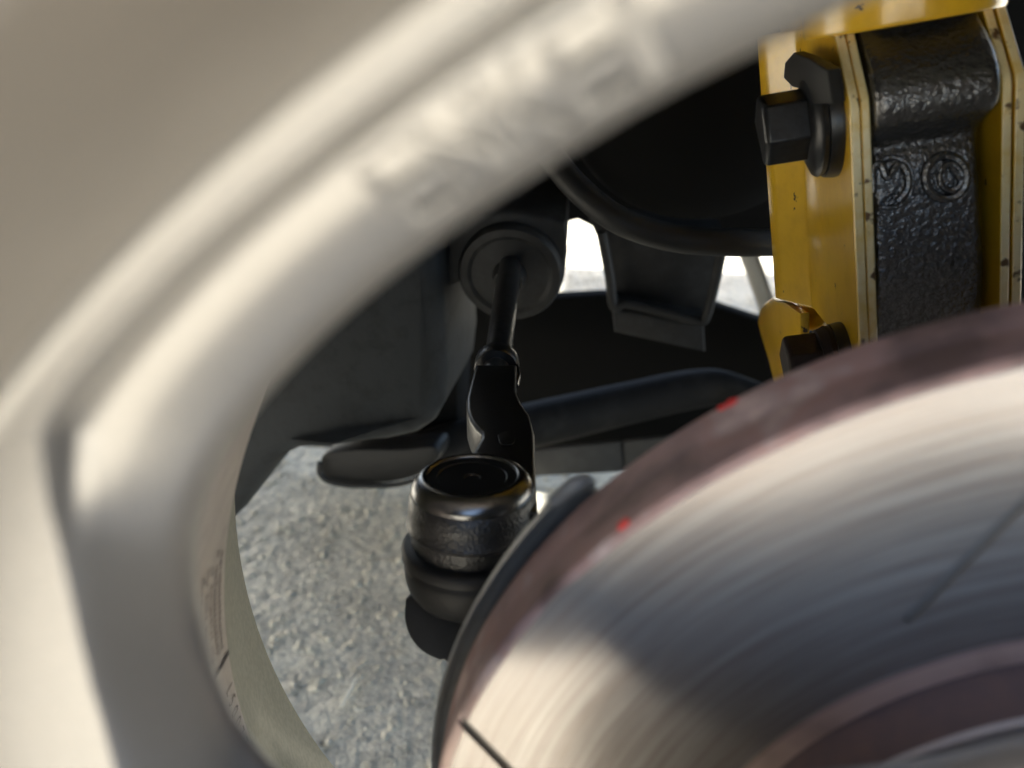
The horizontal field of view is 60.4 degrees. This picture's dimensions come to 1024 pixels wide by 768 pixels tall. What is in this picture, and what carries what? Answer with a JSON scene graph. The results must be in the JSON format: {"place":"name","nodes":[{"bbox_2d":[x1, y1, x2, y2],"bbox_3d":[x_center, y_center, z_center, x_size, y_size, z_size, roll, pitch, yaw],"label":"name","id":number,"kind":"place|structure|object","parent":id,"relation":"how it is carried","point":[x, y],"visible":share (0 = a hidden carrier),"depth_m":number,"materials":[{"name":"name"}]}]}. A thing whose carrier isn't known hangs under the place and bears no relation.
{"place":"outdoors","nodes":[
{"label":"outdoors","id":0,"kind":"place"},
{"bbox_2d":[236,219,796,767],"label":"ground","id":1,"kind":"structure","parent":0,"point":[386,689],"depth_m":0.79,"materials":[{"name":"grey gravel"}]},
{"bbox_2d":[340,676,357,707],"bbox_3d":[-0.126,0.238,0.682,0.007,0.005,0.029,2,27,4],"label":"dry straw","id":2,"kind":"object","parent":1,"relation":"on","point":[349,692],"visible":1,"depth_m":0.68,"materials":[{"name":"beige plant"}]},
{"bbox_2d":[0,0,1023,767],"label":"alloy wheel","id":3,"kind":"object","parent":1,"relation":"on","point":[220,220],"visible":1,"depth_m":0.08,"materials":[{"name":"beige paint"}]},
{"bbox_2d":[438,302,1023,767],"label":"brake rotor","id":4,"kind":"object","parent":3,"relation":"attached to","point":[818,564],"visible":1,"depth_m":0.18,"materials":[{"name":"metal"}]},
{"bbox_2d":[431,474,597,767],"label":"dust shield","id":5,"kind":"object","parent":4,"relation":"attached to","point":[568,497],"visible":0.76,"depth_m":0.22,"materials":[{"name":"metal"}]},
{"bbox_2d":[758,0,1023,379],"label":"brake caliper","id":6,"kind":"object","parent":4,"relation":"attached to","point":[822,239],"visible":0.52,"depth_m":0.28,"materials":[{"name":"yellow paint"}]},
{"bbox_2d":[544,154,772,256],"bbox_3d":[0.061,-0.165,0.414,0.226,0.210,0.069,9,29,16],"label":"brake hose","id":7,"kind":"object","parent":6,"relation":"attached to","point":[579,189],"visible":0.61,"depth_m":0.42,"materials":[{"name":"black rubber"}]},
{"bbox_2d":[405,13,1000,661],"bbox_3d":[0.074,-0.019,0.286,0.231,0.206,0.092,-20,34,-34],"label":"steering knuckle","id":8,"kind":"object","parent":6,"relation":"attached to","point":[933,87],"visible":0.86,"depth_m":0.28,"materials":[{"name":"black metal"}]},
{"bbox_2d":[401,256,537,624],"bbox_3d":[-0.003,0.000,0.381,0.045,0.057,0.275,2,27,4],"label":"tie rod","id":9,"kind":"object","parent":8,"relation":"attached to","point":[472,515],"visible":0.83,"depth_m":0.27,"materials":[{"name":"black metal"}]},
{"bbox_2d":[449,170,569,283],"bbox_3d":[-0.001,-0.094,0.521,0.068,0.059,0.060,2,27,4],"label":"rack mount","id":10,"kind":"object","parent":9,"relation":"attached to","point":[540,201],"visible":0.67,"depth_m":0.49,"materials":[{"name":"black metal"}]},
{"bbox_2d":[235,233,475,515],"bbox_3d":[-0.118,-0.011,0.550,0.182,0.234,0.119,2,27,4],"label":"splash shield","id":11,"kind":"object","parent":10,"relation":"attached to","point":[389,357],"visible":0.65,"depth_m":0.51,"materials":[{"name":"grey plastic"}]},
{"bbox_2d":[458,221,566,318],"bbox_3d":[0.001,-0.072,0.514,0.062,0.064,0.056,2,27,4],"label":"steering rack boot","id":12,"kind":"object","parent":10,"relation":"attached to","point":[531,249],"visible":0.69,"depth_m":0.50,"materials":[{"name":"black plastic"}]},
{"bbox_2d":[755,51,845,176],"bbox_3d":[0.096,-0.089,0.293,0.028,0.039,0.076,2,27,4],"label":"flange bolt","id":13,"kind":"object","parent":6,"relation":"attached to","point":[805,121],"visible":1,"depth_m":0.28,"materials":[{"name":"black metal"}]},
{"bbox_2d":[779,322,851,374],"bbox_3d":[0.111,-0.007,0.319,0.026,0.031,0.032,2,27,4],"label":"flange bolt","id":14,"kind":"object","parent":6,"relation":"attached to","point":[798,351],"visible":0.48,"depth_m":0.31,"materials":[{"name":"black metal"}]},
{"bbox_2d":[305,289,811,447],"bbox_3d":[0.164,0.013,0.907,0.783,0.227,0.020,2,27,4],"label":"front subframe","id":15,"kind":"object","parent":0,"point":[566,342],"visible":0.19,"depth_m":0.88,"materials":[{"name":"black metal"}]},
{"bbox_2d":[316,368,763,488],"bbox_3d":[0.047,0.036,0.710,0.404,0.049,0.082,-10,29,-18],"label":"control arm","id":16,"kind":"object","parent":15,"relation":"attached to","point":[369,464],"visible":0.77,"depth_m":0.71},
{"bbox_2d":[535,435,671,475],"bbox_3d":[0.100,0.068,0.848,0.201,0.069,0.015,2,27,4],"label":"undertray","id":17,"kind":"object","parent":15,"relation":"attached to","point":[607,456],"visible":0.4,"depth_m":0.84,"materials":[{"name":"black plastic"}]},
{"bbox_2d":[406,0,1023,434],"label":"gearbox housing","id":18,"kind":"object","parent":15,"relation":"on","point":[456,400],"visible":0.08,"depth_m":0.70,"materials":[{"name":"black metal"}]},
{"bbox_2d":[576,50,768,218],"bbox_3d":[0.108,-0.171,0.494,0.160,0.164,0.090,2,27,4],"label":"drive shaft boot","id":19,"kind":"object","parent":18,"relation":"attached to","point":[692,150],"visible":0.41,"depth_m":0.48,"materials":[{"name":"black rubber"}]},
{"bbox_2d":[589,209,725,350],"bbox_3d":[0.096,-0.073,0.603,0.090,0.087,0.050,2,27,4],"label":"mount bracket","id":20,"kind":"object","parent":19,"relation":"attached to","point":[664,296],"visible":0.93,"depth_m":0.59,"materials":[{"name":"black metal"}]},
{"bbox_2d":[740,257,773,310],"bbox_3d":[0.231,-0.101,0.830,0.056,0.094,0.017,2,27,4],"label":"anti roll link","id":21,"kind":"object","parent":15,"relation":"on","point":[753,267],"visible":0.39,"depth_m":0.82,"materials":[{"name":"grey metal"}]}
]}

